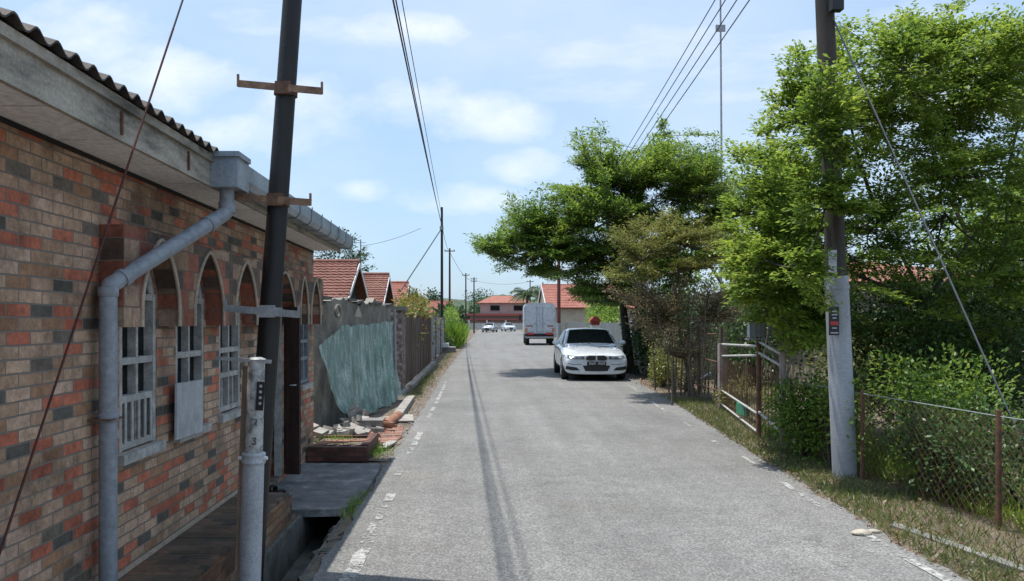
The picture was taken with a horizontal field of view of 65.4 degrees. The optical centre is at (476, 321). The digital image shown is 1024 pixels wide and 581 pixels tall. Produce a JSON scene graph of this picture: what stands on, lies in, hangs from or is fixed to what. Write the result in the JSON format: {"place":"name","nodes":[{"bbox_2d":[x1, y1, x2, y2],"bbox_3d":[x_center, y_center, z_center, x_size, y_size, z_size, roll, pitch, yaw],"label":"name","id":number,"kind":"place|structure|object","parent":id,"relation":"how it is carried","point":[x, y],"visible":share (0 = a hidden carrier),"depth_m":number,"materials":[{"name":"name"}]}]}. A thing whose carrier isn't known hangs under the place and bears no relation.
{"place":"outdoors","nodes":[
{"label":"outdoors","id":0,"kind":"place"},
{"bbox_2d":[314,259,368,300],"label":"terrace house","id":1,"kind":"structure","parent":0,"point":[342,277],"depth_m":30.67,"materials":[{"name":"red tile"}]},
{"bbox_2d":[363,272,394,305],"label":"terrace house","id":2,"kind":"structure","parent":0,"point":[378,286],"depth_m":41.55,"materials":[{"name":"red tile"}]},
{"bbox_2d":[314,344,465,461],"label":"verge","id":3,"kind":"structure","parent":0,"point":[382,411],"depth_m":15.76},
{"bbox_2d":[314,427,328,436],"bbox_3d":[-2.061,1.461,10.521,0.154,0.056,0.192,12,15,18],"label":"concrete chunk","id":4,"kind":"object","parent":3,"relation":"on","point":[320,431],"visible":0.79,"depth_m":10.48,"materials":[{"name":"grey concrete"}]},
{"bbox_2d":[307,433,378,461],"bbox_3d":[-1.645,1.552,9.915,0.710,0.195,1.070,0,0,0],"label":"brick planter","id":5,"kind":"object","parent":3,"relation":"on","point":[359,449],"visible":0.98,"depth_m":9.38,"materials":[{"name":"brick"}]},
{"bbox_2d":[342,415,361,422],"bbox_3d":[-1.875,1.495,12.009,0.293,0.092,0.123,-16,-21,14],"label":"concrete chunk","id":6,"kind":"object","parent":3,"relation":"on","point":[356,418],"visible":0.71,"depth_m":11.95,"materials":[{"name":"grey concrete"}]},
{"bbox_2d":[314,296,392,427],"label":"boundary wall","id":7,"kind":"structure","parent":3,"relation":"on","point":[338,312],"depth_m":12.93,"materials":[{"name":"paint"}]},
{"bbox_2d":[319,320,402,415],"bbox_3d":[-1.902,0.807,14.133,0.274,1.670,5.426,0,0,5],"label":"shade net","id":8,"kind":"object","parent":7,"relation":"attached to","point":[392,376],"visible":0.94,"depth_m":14.01,"materials":[{"name":"teal fabric"}]},
{"bbox_2d":[352,427,365,434],"bbox_3d":[-1.695,1.574,11.286,0.139,0.079,0.244,-5,19,-40],"label":"concrete chunk","id":9,"kind":"object","parent":3,"relation":"on","point":[358,431],"visible":0.64,"depth_m":11.23,"materials":[{"name":"grey concrete"}]},
{"bbox_2d":[361,418,384,427],"bbox_3d":[-1.585,1.580,12.175,0.330,0.180,0.350,0,0,0],"label":"stone block","id":10,"kind":"object","parent":3,"relation":"on","point":[373,422],"depth_m":12.00,"materials":[{"name":"stone"}]},
{"bbox_2d":[378,440,396,448],"bbox_3d":[-1.180,1.625,10.500,0.120,0.025,0.600,0,0,9],"label":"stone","id":11,"kind":"object","parent":3,"relation":"on","point":[389,443],"visible":0.71,"depth_m":10.53,"materials":[{"name":"grey stone"}]},
{"bbox_2d":[384,411,402,428],"bbox_3d":[-1.363,1.590,12.850,0.170,0.162,1.303,0,0,3],"label":"clay pipe","id":12,"kind":"object","parent":3,"relation":"on","point":[396,416],"visible":0.68,"depth_m":12.70,"materials":[{"name":"ceramic"}]},
{"bbox_2d":[393,310,396,392],"bbox_3d":[-1.724,0.700,16.776,0.074,1.901,0.078,0,0,-23],"label":"net post","id":13,"kind":"object","parent":3,"relation":"on","point":[395,341],"visible":0.66,"depth_m":16.76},
{"bbox_2d":[391,306,408,394],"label":"gate pillar","id":14,"kind":"structure","parent":3,"relation":"on","point":[401,337],"depth_m":17.90,"materials":[{"name":"paint"}]},
{"bbox_2d":[393,395,414,414],"bbox_3d":[-1.360,1.610,15.125,0.160,0.120,3.150,0,0,-1],"label":"kerb stone","id":15,"kind":"object","parent":3,"relation":"on","point":[404,406],"visible":0.71,"depth_m":15.06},
{"bbox_2d":[397,414,413,421],"bbox_3d":[-1.220,1.625,13.400,0.300,0.025,0.900,0,0,-6],"label":"cement sheet","id":16,"kind":"object","parent":3,"relation":"on","point":[407,418],"visible":0.64,"depth_m":13.24,"materials":[{"name":"grey concrete"}]},
{"bbox_2d":[391,284,444,349],"bbox_3d":[-2.333,-0.230,30.035,1.756,2.420,19.732,0,0,0],"label":"croton bush","id":17,"kind":"object","parent":3,"relation":"on","point":[414,305],"visible":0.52,"depth_m":27.35,"materials":[{"name":"green plant"}]},
{"bbox_2d":[406,314,434,390],"bbox_3d":[-1.725,0.740,24.750,0.330,1.880,11.700,0,0,0],"label":"slat fence","id":18,"kind":"object","parent":3,"relation":"on","point":[418,359],"visible":0.88,"depth_m":22.76,"materials":[{"name":"wood"}]},
{"bbox_2d":[400,352,456,399],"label":"grass","id":19,"kind":"structure","parent":3,"relation":"on","point":[425,383],"depth_m":21.30,"materials":[{"name":"green plant"}]},
{"bbox_2d":[426,315,444,359],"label":"metal gate","id":20,"kind":"structure","parent":3,"relation":"on","point":[436,348],"depth_m":37.32,"materials":[{"name":"metal"}]},
{"bbox_2d":[440,207,443,319],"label":"utility pole","id":21,"kind":"object","parent":3,"relation":"on","point":[441,287],"visible":0.68,"depth_m":45.53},
{"bbox_2d":[392,0,441,223],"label":"overhead cable","id":22,"kind":"object","parent":21,"relation":"attached to","point":[410,80],"visible":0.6,"depth_m":17.79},
{"bbox_2d":[395,0,441,225],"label":"overhead cable","id":23,"kind":"object","parent":21,"relation":"attached to","point":[414,94],"visible":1,"depth_m":18.38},
{"bbox_2d":[400,230,440,291],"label":"stay cable","id":24,"kind":"object","parent":21,"relation":"attached to","point":[420,261],"visible":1,"depth_m":43.32,"materials":[{"name":"grey metal"}]},
{"bbox_2d":[401,0,442,219],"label":"overhead cable","id":25,"kind":"object","parent":21,"relation":"attached to","point":[418,92],"visible":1,"depth_m":19.60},
{"bbox_2d":[441,343,455,352],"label":"culvert headwall","id":26,"kind":"object","parent":3,"relation":"on","point":[446,347],"visible":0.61,"depth_m":42.30,"materials":[{"name":"concrete"}]},
{"bbox_2d":[445,333,455,345],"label":"green shrub","id":27,"kind":"object","parent":3,"relation":"on","point":[447,338],"visible":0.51,"depth_m":47.30,"materials":[{"name":"green plant"}]},
{"bbox_2d":[445,320,471,348],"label":"tall grass","id":28,"kind":"structure","parent":3,"relation":"on","point":[459,331],"depth_m":48.96,"materials":[{"name":"green plant"}]},
{"bbox_2d":[378,426,403,443],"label":"path","id":29,"kind":"structure","parent":0,"point":[386,434],"depth_m":11.56,"materials":[{"name":"brick"}]},
{"bbox_2d":[391,281,410,303],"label":"terrace house","id":30,"kind":"structure","parent":0,"point":[396,285],"depth_m":53.85,"materials":[{"name":"red tile"}]},
{"bbox_2d":[421,301,453,318],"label":"house","id":31,"kind":"structure","parent":0,"point":[434,303],"depth_m":116.71,"materials":[{"name":"red tile"}]},
{"bbox_2d":[467,296,532,322],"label":"two storey house","id":32,"kind":"structure","parent":0,"point":[498,309],"depth_m":170.36,"materials":[{"name":"pink paint"}]},
{"bbox_2d":[0,0,1023,300],"label":"sky","id":33,"kind":"structure","parent":0,"point":[501,83],"materials":[{"name":"blue"}]},
{"bbox_2d":[428,294,717,311],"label":"hills","id":34,"kind":"structure","parent":0,"point":[456,302],"depth_m":496.94,"materials":[{"name":"green plant"}]},
{"bbox_2d":[537,284,641,336],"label":"terracotta house","id":35,"kind":"structure","parent":0,"point":[573,311],"depth_m":86.12,"materials":[{"name":"beige paint"}]},
{"bbox_2d":[589,317,600,327],"bbox_3d":[5.125,0.735,34.550,0.530,1.890,0.600,0,0,0],"label":"road sign","id":36,"kind":"object","parent":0,"point":[594,322],"visible":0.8,"depth_m":34.35,"materials":[{"name":"metal"}]},
{"bbox_2d":[313,329,966,580],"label":"road","id":37,"kind":"structure","parent":0,"point":[522,462],"depth_m":7.31,"materials":[{"name":"grey asphalt"}]},
{"bbox_2d":[482,323,497,331],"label":"parked car","id":38,"kind":"object","parent":37,"relation":"on","point":[492,327],"visible":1,"depth_m":121.88,"materials":[{"name":"silver metal"}]},
{"bbox_2d":[501,323,515,330],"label":"parked car","id":39,"kind":"object","parent":37,"relation":"on","point":[507,326],"visible":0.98,"depth_m":133.00,"materials":[{"name":"white paint"}]},
{"bbox_2d":[519,303,555,344],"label":"box truck","id":40,"kind":"object","parent":37,"relation":"on","point":[539,319],"visible":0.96,"depth_m":54.98,"materials":[{"name":"white paint"}]},
{"bbox_2d":[552,328,626,378],"bbox_3d":[3.354,0.916,24.185,2.174,1.452,4.689,0,0,2],"label":"sedan car","id":41,"kind":"object","parent":37,"relation":"on","point":[594,351],"visible":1,"depth_m":22.49,"materials":[{"name":"white paint"}]},
{"bbox_2d":[339,381,951,580],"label":"road markings","id":42,"kind":"object","parent":37,"relation":"on","point":[358,557],"visible":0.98,"depth_m":5.73,"materials":[{"name":"paint"}]},
{"bbox_2d":[374,376,1016,580],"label":"gravel","id":43,"kind":"structure","parent":37,"relation":"on","point":[883,534],"depth_m":10.04,"materials":[{"name":"beige gravel"}]},
{"bbox_2d":[851,529,871,535],"bbox_3d":[2.972,1.632,6.152,0.157,0.057,0.097,0,0,0],"label":"stone","id":44,"kind":"object","parent":37,"relation":"on","point":[859,532],"visible":1,"depth_m":6.12,"materials":[{"name":"white stone"}]},
{"bbox_2d":[265,330,1023,573],"bbox_3d":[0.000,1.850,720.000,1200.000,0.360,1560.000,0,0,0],"label":"ground","id":45,"kind":"structure","parent":0,"point":[342,527],"depth_m":10.90,"materials":[{"name":"soil"}]},
{"bbox_2d":[0,7,352,580],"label":"brick house","id":46,"kind":"structure","parent":45,"relation":"on","point":[133,473],"depth_m":4.35,"materials":[{"name":"brick"}]},
{"bbox_2d":[118,272,165,465],"bbox_3d":[-2.031,0.180,4.760,0.113,1.260,0.600,0,0,0],"label":"window","id":47,"kind":"structure","parent":46,"relation":"in","point":[137,345],"depth_m":4.77,"materials":[{"name":"paint"}]},
{"bbox_2d":[173,285,211,442],"bbox_3d":[-2.025,0.180,5.570,0.127,1.260,0.740,0,0,0],"label":"window","id":48,"kind":"structure","parent":46,"relation":"in","point":[189,385],"depth_m":5.60,"materials":[{"name":"paint"}]},
{"bbox_2d":[217,298,240,422],"bbox_3d":[-2.031,0.170,6.520,0.113,1.240,0.640,0,0,0],"label":"window","id":49,"kind":"structure","parent":46,"relation":"in","point":[229,335],"depth_m":6.52,"materials":[{"name":"paint"}]},
{"bbox_2d":[284,307,300,474],"bbox_3d":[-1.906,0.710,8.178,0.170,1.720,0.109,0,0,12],"label":"door","id":50,"kind":"structure","parent":46,"relation":"in","point":[292,326],"depth_m":8.17,"materials":[{"name":"brown wood"}]},
{"bbox_2d":[301,324,312,390],"bbox_3d":[-2.031,0.170,9.330,0.113,1.240,0.580,0,0,0],"label":"window","id":51,"kind":"structure","parent":46,"relation":"in","point":[304,327],"depth_m":9.44,"materials":[{"name":"white paint"}]},
{"bbox_2d":[224,0,322,580],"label":"utility pole","id":52,"kind":"object","parent":45,"relation":"on","point":[278,201],"visible":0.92,"depth_m":5.24,"materials":[{"name":"wood"}]},
{"bbox_2d":[0,0,183,554],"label":"stay wire","id":53,"kind":"object","parent":52,"relation":"attached to","point":[74,327],"visible":1,"depth_m":3.37,"materials":[{"name":"black metal"}]},
{"bbox_2d":[263,465,384,580],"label":"drain","id":54,"kind":"object","parent":45,"relation":"on","point":[295,549],"visible":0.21,"depth_m":6.47,"materials":[{"name":"concrete"}]},
{"bbox_2d":[215,356,271,580],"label":"marker post","id":55,"kind":"object","parent":54,"relation":"on","point":[252,458],"visible":1,"depth_m":4.58,"materials":[{"name":"metal"}]},
{"bbox_2d":[271,463,381,516],"bbox_3d":[-1.544,1.673,8.090,0.948,0.065,2.320,0,0,0],"label":"doorstep slab","id":56,"kind":"structure","parent":54,"relation":"on","point":[319,489],"depth_m":7.96,"materials":[{"name":"concrete"}]},
{"bbox_2d":[314,228,377,271],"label":"shade tree","id":57,"kind":"object","parent":45,"relation":"on","point":[348,254],"visible":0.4,"depth_m":46.01,"materials":[{"name":"green plant"}]},
{"bbox_2d":[314,431,398,519],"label":"grass","id":58,"kind":"structure","parent":45,"relation":"on","point":[373,455],"depth_m":9.49,"materials":[{"name":"green plant"}]},
{"bbox_2d":[413,287,445,300],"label":"tree","id":59,"kind":"object","parent":45,"relation":"on","point":[436,296],"visible":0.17,"depth_m":125.73,"materials":[{"name":"green plant"}]},
{"bbox_2d":[433,302,464,323],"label":"tree","id":60,"kind":"object","parent":45,"relation":"on","point":[461,311],"visible":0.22,"depth_m":99.91,"materials":[{"name":"green plant"}]},
{"bbox_2d":[444,248,454,306],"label":"utility pole","id":61,"kind":"object","parent":45,"relation":"on","point":[450,251],"visible":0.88,"depth_m":68.92,"materials":[{"name":"metal"}]},
{"bbox_2d":[443,301,461,324],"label":"roadside hedge","id":62,"kind":"object","parent":45,"relation":"on","point":[451,314],"visible":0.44,"depth_m":57.07,"materials":[{"name":"green plant"}]},
{"bbox_2d":[462,273,468,323],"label":"utility pole","id":63,"kind":"object","parent":45,"relation":"on","point":[465,275],"visible":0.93,"depth_m":97.93,"materials":[{"name":"metal"}]},
{"bbox_2d":[471,277,476,332],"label":"utility pole","id":64,"kind":"object","parent":45,"relation":"on","point":[473,281],"visible":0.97,"depth_m":113.93,"materials":[{"name":"metal"}]},
{"bbox_2d":[462,287,493,313],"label":"tree","id":65,"kind":"object","parent":45,"relation":"on","point":[480,298],"visible":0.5,"depth_m":199.75,"materials":[{"name":"green plant"}]},
{"bbox_2d":[464,323,522,329],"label":"compound wall","id":66,"kind":"structure","parent":45,"relation":"on","point":[518,326],"depth_m":166.00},
{"bbox_2d":[509,286,539,306],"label":"palm tree","id":67,"kind":"object","parent":45,"relation":"on","point":[534,292],"visible":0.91,"depth_m":99.51,"materials":[{"name":"green plant"}]},
{"bbox_2d":[556,261,560,339],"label":"utility pole","id":68,"kind":"object","parent":45,"relation":"on","point":[558,328],"visible":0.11,"depth_m":49.90,"materials":[{"name":"metal"}]},
{"bbox_2d":[459,301,709,322],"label":"treeline","id":69,"kind":"object","parent":45,"relation":"on","point":[469,311],"visible":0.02,"depth_m":295.42,"materials":[{"name":"plant"}]},
{"bbox_2d":[463,113,744,373],"bbox_3d":[4.425,-2.649,25.653,9.771,8.755,5.875,0,0,0],"label":"rain tree","id":70,"kind":"object","parent":45,"relation":"on","point":[692,180],"visible":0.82,"depth_m":24.33,"materials":[{"name":"green plant"}]},
{"bbox_2d":[630,320,724,368],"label":"compound wall","id":71,"kind":"structure","parent":45,"relation":"on","point":[702,337],"depth_m":28.30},
{"bbox_2d":[597,205,767,405],"bbox_3d":[4.281,-0.449,17.183,3.592,4.330,6.535,0,0,18],"label":"olive tree","id":72,"kind":"object","parent":45,"relation":"on","point":[660,316],"visible":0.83,"depth_m":17.11,"materials":[{"name":"green plant"}]},
{"bbox_2d":[660,217,769,311],"bbox_3d":[13.187,-1.905,38.457,10.363,7.264,6.379,0,0,32],"label":"garden tree","id":73,"kind":"object","parent":45,"relation":"on","point":[700,275],"visible":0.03,"depth_m":38.78,"materials":[{"name":"green plant"}]},
{"bbox_2d":[715,0,724,308],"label":"antenna mast","id":74,"kind":"object","parent":45,"relation":"on","point":[721,29],"visible":0.4,"depth_m":29.97,"materials":[{"name":"grey metal"}]},
{"bbox_2d":[697,272,817,385],"bbox_3d":[7.115,0.062,20.581,2.811,3.358,5.236,0,0,0],"label":"garden shrub","id":75,"kind":"object","parent":45,"relation":"on","point":[738,351],"visible":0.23,"depth_m":20.68,"materials":[{"name":"green plant"}]},
{"bbox_2d":[815,0,857,477],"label":"utility pole","id":76,"kind":"object","parent":45,"relation":"on","point":[840,373],"visible":0.73,"depth_m":8.40,"materials":[{"name":"white paint"}]},
{"bbox_2d":[613,0,714,170],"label":"power line","id":77,"kind":"object","parent":76,"relation":"attached to","point":[669,77],"visible":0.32,"depth_m":15.95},
{"bbox_2d":[614,0,725,176],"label":"power line","id":78,"kind":"object","parent":76,"relation":"attached to","point":[676,78],"visible":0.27,"depth_m":15.30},
{"bbox_2d":[615,0,736,182],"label":"power line","id":79,"kind":"object","parent":76,"relation":"attached to","point":[682,82],"visible":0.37,"depth_m":14.78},
{"bbox_2d":[613,0,749,192],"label":"power line","id":80,"kind":"object","parent":76,"relation":"attached to","point":[691,83],"visible":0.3,"depth_m":14.09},
{"bbox_2d":[833,18,1018,431],"bbox_3d":[4.307,-1.210,7.850,0.018,4.476,1.779,0,0,-42],"label":"guy wire","id":81,"kind":"object","parent":76,"relation":"attached to","point":[938,254],"visible":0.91,"depth_m":7.76,"materials":[{"name":"grey metal"}]},
{"bbox_2d":[708,0,1023,366],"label":"spreading tree","id":82,"kind":"object","parent":45,"relation":"on","point":[786,244],"visible":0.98,"depth_m":9.78,"materials":[{"name":"green plant"}]},
{"bbox_2d":[806,306,926,404],"bbox_3d":[8.014,0.563,16.259,2.577,2.314,2.586,0,0,0],"label":"garden shrub","id":83,"kind":"object","parent":45,"relation":"on","point":[818,363],"visible":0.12,"depth_m":16.12,"materials":[{"name":"green plant"}]},
{"bbox_2d":[752,421,1023,532],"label":"grass","id":84,"kind":"structure","parent":45,"relation":"on","point":[1010,512],"depth_m":7.86,"materials":[{"name":"green plant"}]},
{"bbox_2d":[770,249,1023,454],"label":"hedge","id":85,"kind":"object","parent":45,"relation":"on","point":[916,337],"visible":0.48,"depth_m":10.38,"materials":[{"name":"green plant"}]},
{"bbox_2d":[790,213,1023,426],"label":"hedge","id":86,"kind":"object","parent":45,"relation":"on","point":[923,271],"visible":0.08,"depth_m":12.24,"materials":[{"name":"green plant"}]},
{"bbox_2d":[856,342,1023,478],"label":"leafy shrub","id":87,"kind":"object","parent":45,"relation":"on","point":[917,391],"visible":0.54,"depth_m":8.43,"materials":[{"name":"green plant"}]},
{"bbox_2d":[859,229,1023,401],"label":"garden shrub","id":88,"kind":"object","parent":45,"relation":"on","point":[937,268],"visible":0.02,"depth_m":16.10,"materials":[{"name":"green plant"}]},
{"bbox_2d":[873,384,1023,510],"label":"creeper","id":89,"kind":"object","parent":45,"relation":"on","point":[1011,490],"visible":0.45,"depth_m":7.30,"materials":[{"name":"green plant"}]},
{"bbox_2d":[888,524,1023,572],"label":"kerb","id":90,"kind":"structure","parent":45,"relation":"on","point":[967,547],"depth_m":5.67,"materials":[{"name":"concrete"}]},
{"bbox_2d":[900,187,1023,273],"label":"garden tree","id":91,"kind":"object","parent":45,"relation":"on","point":[924,244],"visible":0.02,"depth_m":29.98,"materials":[{"name":"green plant"}]},
{"bbox_2d":[903,157,1023,373],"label":"garden tree","id":92,"kind":"object","parent":45,"relation":"on","point":[968,215],"visible":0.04,"depth_m":24.48,"materials":[{"name":"green plant"}]},
{"bbox_2d":[635,368,1023,580],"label":"verge","id":93,"kind":"structure","parent":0,"point":[930,507],"depth_m":6.74,"materials":[{"name":"green plant"}]},
{"bbox_2d":[565,322,629,349],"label":"compound wall","id":94,"kind":"structure","parent":93,"relation":"on","point":[614,329],"depth_m":37.20,"materials":[{"name":"grey concrete"}]},
{"bbox_2d":[583,303,620,327],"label":"garden bush","id":95,"kind":"object","parent":93,"relation":"on","point":[608,314],"visible":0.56,"depth_m":42.09,"materials":[{"name":"green plant"}]},
{"bbox_2d":[618,268,711,378],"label":"undergrowth","id":96,"kind":"object","parent":93,"relation":"on","point":[643,350],"visible":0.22,"depth_m":24.06,"materials":[{"name":"green plant"}]},
{"bbox_2d":[647,341,694,389],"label":"roadside shrub","id":97,"kind":"object","parent":93,"relation":"on","point":[661,374],"visible":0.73,"depth_m":19.87,"materials":[{"name":"green plant"}]},
{"bbox_2d":[663,326,722,407],"bbox_3d":[4.954,0.890,18.854,0.231,1.582,7.207,0,0,5],"label":"trellis fence","id":98,"kind":"object","parent":93,"relation":"on","point":[699,358],"visible":0.37,"depth_m":16.96,"materials":[{"name":"metal"}]},
{"bbox_2d":[641,324,717,396],"bbox_3d":[4.927,0.744,19.343,0.814,1.902,6.723,0,0,0],"label":"dry vine","id":99,"kind":"object","parent":98,"relation":"attached to","point":[694,380],"visible":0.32,"depth_m":17.89,"materials":[{"name":"brown plant"}]},
{"bbox_2d":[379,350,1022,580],"bbox_3d":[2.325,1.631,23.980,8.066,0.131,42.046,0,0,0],"label":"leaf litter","id":100,"kind":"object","parent":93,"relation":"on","point":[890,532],"visible":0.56,"depth_m":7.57,"materials":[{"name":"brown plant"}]},
{"bbox_2d":[718,337,785,450],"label":"pipe gate","id":101,"kind":"structure","parent":93,"relation":"on","point":[723,366],"depth_m":12.04,"materials":[{"name":"white metal"}]},
{"bbox_2d":[736,402,748,416],"bbox_3d":[4.240,1.400,12.700,0.040,0.180,0.500,0,0,0],"label":"green board","id":102,"kind":"object","parent":101,"relation":"attached to","point":[739,408],"visible":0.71,"depth_m":12.74,"materials":[{"name":"paint"}]},
{"bbox_2d":[745,320,768,339],"bbox_3d":[3.960,0.110,11.260,0.280,0.300,0.200,0,0,0],"label":"letter box","id":103,"kind":"object","parent":101,"relation":"on","point":[756,330],"visible":0.64,"depth_m":11.20,"materials":[{"name":"grey metal"}]},
{"bbox_2d":[712,373,793,418],"bbox_3d":[4.932,1.282,14.023,0.930,0.794,2.775,0,0,0],"label":"weedy bush","id":104,"kind":"object","parent":93,"relation":"on","point":[764,394],"visible":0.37,"depth_m":14.32,"materials":[{"name":"green plant"}]},
{"bbox_2d":[759,365,829,464],"bbox_3d":[3.962,1.103,9.728,0.806,1.180,1.810,0,0,0],"label":"leafy shrub","id":105,"kind":"object","parent":93,"relation":"on","point":[788,412],"visible":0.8,"depth_m":9.60,"materials":[{"name":"green plant"}]},
{"bbox_2d":[797,374,881,471],"bbox_3d":[4.058,1.098,9.089,0.604,1.130,2.007,0,0,0],"label":"leafy shrub","id":106,"kind":"object","parent":93,"relation":"on","point":[825,416],"visible":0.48,"depth_m":8.98,"materials":[{"name":"green plant"}]},
{"bbox_2d":[790,379,1023,531],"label":"chain link fence","id":107,"kind":"object","parent":93,"relation":"on","point":[997,465],"visible":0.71,"depth_m":6.94,"materials":[{"name":"metal"}]},
{"bbox_2d":[880,399,1005,506],"bbox_3d":[4.237,1.197,7.317,0.633,0.954,1.604,0,0,0],"label":"leafy shrub","id":108,"kind":"object","parent":93,"relation":"on","point":[969,468],"visible":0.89,"depth_m":7.19,"materials":[{"name":"green plant"}]},
{"bbox_2d":[714,262,1007,394],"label":"cream house","id":109,"kind":"structure","parent":0,"point":[791,366],"depth_m":19.86,"materials":[{"name":"beige tile"}]},
{"bbox_3d":[-1.715,1.545,12.497,0.145,0.049,0.168,-8,-19,-4],"label":"concrete chunk","id":110,"kind":"object","parent":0,"visible":0},
{"bbox_3d":[-1.875,1.532,12.405,0.279,0.072,0.150,17,-4,-16],"label":"concrete chunk","id":111,"kind":"object","parent":110,"relation":"on","visible":0},
{"bbox_2d":[343,404,359,414],"bbox_3d":[-1.974,1.393,12.539,0.234,0.089,0.114,-21,18,-27],"label":"concrete chunk","id":112,"kind":"object","parent":111,"relation":"on","point":[354,407],"visible":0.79,"depth_m":12.52,"materials":[{"name":"grey concrete"}]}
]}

